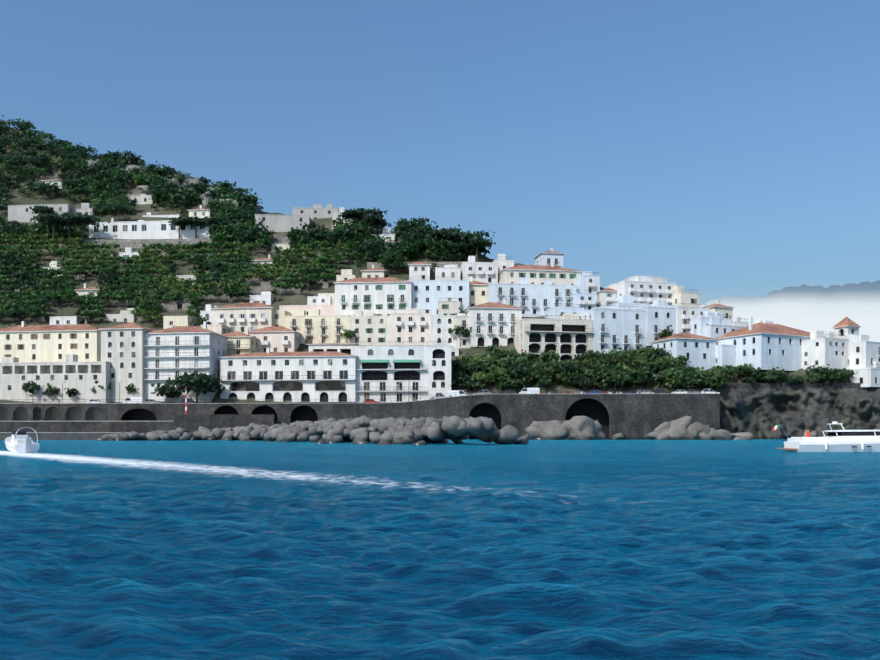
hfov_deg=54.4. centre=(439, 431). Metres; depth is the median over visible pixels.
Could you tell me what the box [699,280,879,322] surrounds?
mountains
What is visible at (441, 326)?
apartment building
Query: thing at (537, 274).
building
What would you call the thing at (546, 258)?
house
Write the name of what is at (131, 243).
wall
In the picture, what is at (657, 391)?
car
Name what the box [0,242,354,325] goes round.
terrace walls
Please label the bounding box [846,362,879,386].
building
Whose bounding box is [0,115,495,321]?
hillside trees
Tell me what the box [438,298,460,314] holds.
house
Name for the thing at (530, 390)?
van
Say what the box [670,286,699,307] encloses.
house
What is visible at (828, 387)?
cliff road wall
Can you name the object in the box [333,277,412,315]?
building
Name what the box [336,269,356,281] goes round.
hill house
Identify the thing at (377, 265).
wall
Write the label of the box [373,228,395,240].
hill house
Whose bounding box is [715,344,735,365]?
building
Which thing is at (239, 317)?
building
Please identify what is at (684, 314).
building
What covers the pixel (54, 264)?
hill house
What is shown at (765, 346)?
convent building
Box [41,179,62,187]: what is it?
hill house
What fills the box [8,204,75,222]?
house
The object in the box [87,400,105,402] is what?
hatchback car
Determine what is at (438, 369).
hotel
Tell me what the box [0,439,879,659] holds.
sea surface
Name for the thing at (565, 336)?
building
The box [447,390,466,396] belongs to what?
van
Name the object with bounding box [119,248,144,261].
hill house
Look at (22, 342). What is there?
building
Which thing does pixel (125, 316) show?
house
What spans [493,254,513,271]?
building
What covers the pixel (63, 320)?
house
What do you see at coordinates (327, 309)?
pink building
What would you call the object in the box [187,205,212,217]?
hill house
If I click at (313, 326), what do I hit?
building
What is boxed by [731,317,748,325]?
house
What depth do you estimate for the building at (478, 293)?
255.38 m
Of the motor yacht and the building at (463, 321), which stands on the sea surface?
the motor yacht
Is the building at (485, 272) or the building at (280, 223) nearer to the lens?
the building at (485, 272)
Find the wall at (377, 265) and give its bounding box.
[367,262,461,270]
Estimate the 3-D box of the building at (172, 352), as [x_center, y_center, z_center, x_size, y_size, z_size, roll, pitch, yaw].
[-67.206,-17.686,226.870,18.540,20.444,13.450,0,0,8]
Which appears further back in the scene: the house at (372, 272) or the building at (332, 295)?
the house at (372, 272)
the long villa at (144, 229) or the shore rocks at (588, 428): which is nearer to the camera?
the shore rocks at (588, 428)
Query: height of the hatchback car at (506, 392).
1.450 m
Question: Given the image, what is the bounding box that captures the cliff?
[720,387,879,438]
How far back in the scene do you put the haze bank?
8376.28 m
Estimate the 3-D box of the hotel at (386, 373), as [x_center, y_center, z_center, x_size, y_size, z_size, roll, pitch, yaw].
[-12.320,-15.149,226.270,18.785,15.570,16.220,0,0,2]
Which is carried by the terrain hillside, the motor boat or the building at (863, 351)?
the building at (863, 351)
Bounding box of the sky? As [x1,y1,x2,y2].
[0,0,879,304]
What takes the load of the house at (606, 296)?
on the terrain hillside
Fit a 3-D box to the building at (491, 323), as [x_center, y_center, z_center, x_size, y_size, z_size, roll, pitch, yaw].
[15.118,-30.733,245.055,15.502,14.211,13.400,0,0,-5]
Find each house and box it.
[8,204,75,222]
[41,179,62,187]
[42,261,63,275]
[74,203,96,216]
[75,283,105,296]
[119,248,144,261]
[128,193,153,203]
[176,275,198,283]
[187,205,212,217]
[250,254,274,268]
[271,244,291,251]
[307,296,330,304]
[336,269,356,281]
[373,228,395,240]
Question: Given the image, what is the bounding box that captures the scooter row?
[542,391,640,393]
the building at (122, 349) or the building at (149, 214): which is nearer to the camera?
the building at (122, 349)
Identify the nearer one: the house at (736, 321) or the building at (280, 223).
the house at (736, 321)
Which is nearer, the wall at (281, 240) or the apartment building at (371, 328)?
the apartment building at (371, 328)
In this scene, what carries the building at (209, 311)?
on the terrain hillside
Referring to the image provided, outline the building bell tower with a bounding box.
[832,317,860,338]
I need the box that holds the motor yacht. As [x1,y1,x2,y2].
[772,415,879,451]
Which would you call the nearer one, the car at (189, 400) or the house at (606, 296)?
the car at (189, 400)
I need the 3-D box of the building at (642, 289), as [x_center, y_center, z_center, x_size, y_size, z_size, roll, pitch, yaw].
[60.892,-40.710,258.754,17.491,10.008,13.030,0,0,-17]
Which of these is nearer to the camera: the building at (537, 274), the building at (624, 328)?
the building at (624, 328)
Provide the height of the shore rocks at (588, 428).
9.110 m
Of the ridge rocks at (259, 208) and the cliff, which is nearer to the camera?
the cliff
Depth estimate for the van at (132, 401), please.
213.09 m
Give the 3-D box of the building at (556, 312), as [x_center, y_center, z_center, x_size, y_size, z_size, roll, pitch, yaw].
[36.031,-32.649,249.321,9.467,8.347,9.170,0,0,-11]
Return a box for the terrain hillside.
[0,129,852,402]
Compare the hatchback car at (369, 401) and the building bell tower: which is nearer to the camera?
the hatchback car at (369, 401)
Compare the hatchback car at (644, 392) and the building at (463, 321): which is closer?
the hatchback car at (644, 392)
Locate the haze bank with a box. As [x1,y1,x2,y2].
[742,316,879,341]
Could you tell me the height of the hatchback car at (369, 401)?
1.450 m
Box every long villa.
[89,219,210,238]
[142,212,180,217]
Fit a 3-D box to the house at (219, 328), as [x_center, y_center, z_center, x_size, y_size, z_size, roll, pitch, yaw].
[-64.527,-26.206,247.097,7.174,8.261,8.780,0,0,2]
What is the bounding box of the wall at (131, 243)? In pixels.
[78,239,211,247]
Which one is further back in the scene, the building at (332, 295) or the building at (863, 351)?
the building at (332, 295)
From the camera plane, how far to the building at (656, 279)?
268.61 m
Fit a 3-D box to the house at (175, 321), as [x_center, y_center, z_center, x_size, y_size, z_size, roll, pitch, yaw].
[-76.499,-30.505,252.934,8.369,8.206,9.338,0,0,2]
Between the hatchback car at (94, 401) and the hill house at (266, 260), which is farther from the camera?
the hill house at (266, 260)
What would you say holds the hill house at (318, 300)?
on the terrain hillside
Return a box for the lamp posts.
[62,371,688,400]
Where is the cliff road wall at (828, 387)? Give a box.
[721,383,879,392]
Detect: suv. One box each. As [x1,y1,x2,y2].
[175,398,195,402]
[473,389,490,394]
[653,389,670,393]
[701,389,719,392]
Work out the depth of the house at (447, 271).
268.04 m
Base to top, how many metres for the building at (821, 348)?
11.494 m
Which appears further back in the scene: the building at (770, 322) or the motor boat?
the building at (770, 322)
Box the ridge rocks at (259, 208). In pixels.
[73,159,263,213]
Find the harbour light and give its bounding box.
[184,386,187,413]
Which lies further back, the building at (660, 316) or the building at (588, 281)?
the building at (588, 281)
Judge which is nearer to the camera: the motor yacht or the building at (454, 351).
the motor yacht
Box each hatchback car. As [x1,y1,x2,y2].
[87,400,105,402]
[143,400,160,402]
[364,399,380,402]
[429,394,445,398]
[497,390,513,393]
[586,390,601,393]
[636,390,653,393]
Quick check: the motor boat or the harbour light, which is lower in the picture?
the motor boat
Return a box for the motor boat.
[5,427,39,452]
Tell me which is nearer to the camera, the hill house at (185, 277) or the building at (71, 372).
the building at (71, 372)
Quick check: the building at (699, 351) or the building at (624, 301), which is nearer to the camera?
the building at (699, 351)
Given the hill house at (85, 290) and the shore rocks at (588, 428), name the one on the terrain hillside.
the hill house at (85, 290)
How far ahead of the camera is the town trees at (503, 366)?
221.38 m
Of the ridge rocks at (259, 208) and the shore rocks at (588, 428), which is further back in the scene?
the ridge rocks at (259, 208)
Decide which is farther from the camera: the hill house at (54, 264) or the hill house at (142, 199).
the hill house at (142, 199)
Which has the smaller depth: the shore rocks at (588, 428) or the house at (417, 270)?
the shore rocks at (588, 428)
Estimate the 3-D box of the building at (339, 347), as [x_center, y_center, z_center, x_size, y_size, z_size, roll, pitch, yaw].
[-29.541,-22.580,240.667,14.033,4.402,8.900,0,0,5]
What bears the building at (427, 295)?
on the terrain hillside
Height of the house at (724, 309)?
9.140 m
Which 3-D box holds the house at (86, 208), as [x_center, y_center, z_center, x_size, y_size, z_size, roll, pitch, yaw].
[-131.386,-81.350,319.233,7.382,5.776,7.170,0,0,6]
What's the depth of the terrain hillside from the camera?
268.04 m
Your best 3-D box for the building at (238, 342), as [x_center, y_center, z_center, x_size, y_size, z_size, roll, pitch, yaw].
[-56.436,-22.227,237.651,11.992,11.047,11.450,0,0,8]
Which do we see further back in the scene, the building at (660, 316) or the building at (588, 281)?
the building at (588, 281)
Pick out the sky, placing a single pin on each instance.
(717, 149)
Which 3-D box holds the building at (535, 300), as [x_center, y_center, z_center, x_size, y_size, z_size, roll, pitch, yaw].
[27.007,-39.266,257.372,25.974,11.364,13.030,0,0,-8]
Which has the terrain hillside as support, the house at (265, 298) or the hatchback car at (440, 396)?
the house at (265, 298)
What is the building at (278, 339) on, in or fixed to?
on the terrain hillside
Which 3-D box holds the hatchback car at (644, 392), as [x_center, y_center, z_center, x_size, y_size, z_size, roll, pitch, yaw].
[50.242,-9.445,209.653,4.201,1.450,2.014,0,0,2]
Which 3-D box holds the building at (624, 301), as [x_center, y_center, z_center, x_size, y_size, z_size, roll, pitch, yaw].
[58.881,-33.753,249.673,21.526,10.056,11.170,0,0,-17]
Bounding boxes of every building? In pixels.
[0,321,100,362]
[0,354,110,402]
[98,322,155,401]
[144,321,229,401]
[200,304,218,323]
[211,303,277,332]
[221,327,258,355]
[249,326,300,351]
[274,310,290,326]
[279,305,334,315]
[283,309,349,344]
[307,343,358,354]
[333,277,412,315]
[407,277,468,314]
[452,313,475,347]
[460,256,497,283]
[465,298,523,346]
[469,277,488,306]
[487,278,576,316]
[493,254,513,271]
[498,262,581,284]
[514,314,593,361]
[544,304,584,318]
[573,271,599,292]
[578,305,646,353]
[604,295,684,308]
[605,276,676,304]
[623,276,666,282]
[634,300,676,345]
[650,329,717,370]
[675,303,709,333]
[688,311,732,335]
[715,344,735,365]
[716,317,809,370]
[801,331,848,370]
[846,362,879,386]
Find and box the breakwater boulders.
[96,415,528,444]
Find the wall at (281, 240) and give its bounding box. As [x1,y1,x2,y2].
[216,237,336,248]
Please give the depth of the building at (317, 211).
311.35 m
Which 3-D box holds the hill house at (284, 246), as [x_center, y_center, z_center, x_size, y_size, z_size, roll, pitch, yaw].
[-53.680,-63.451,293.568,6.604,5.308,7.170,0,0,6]
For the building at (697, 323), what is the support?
on the terrain hillside
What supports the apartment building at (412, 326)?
on the terrain hillside
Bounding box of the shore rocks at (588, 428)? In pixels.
[518,415,879,439]
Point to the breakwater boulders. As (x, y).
(363, 429)
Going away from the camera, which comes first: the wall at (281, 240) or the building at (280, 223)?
the wall at (281, 240)
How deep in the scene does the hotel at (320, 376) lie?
220.44 m
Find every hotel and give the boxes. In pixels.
[218,348,357,401]
[354,342,425,401]
[426,342,451,399]
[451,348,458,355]
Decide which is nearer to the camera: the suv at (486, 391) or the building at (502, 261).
the suv at (486, 391)
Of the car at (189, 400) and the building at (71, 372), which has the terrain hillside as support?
the building at (71, 372)
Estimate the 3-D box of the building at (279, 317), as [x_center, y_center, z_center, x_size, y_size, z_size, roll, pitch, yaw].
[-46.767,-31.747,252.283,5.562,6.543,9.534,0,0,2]
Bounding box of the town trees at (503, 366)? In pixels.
[23,306,856,402]
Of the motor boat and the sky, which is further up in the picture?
the sky
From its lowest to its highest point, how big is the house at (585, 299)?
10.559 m

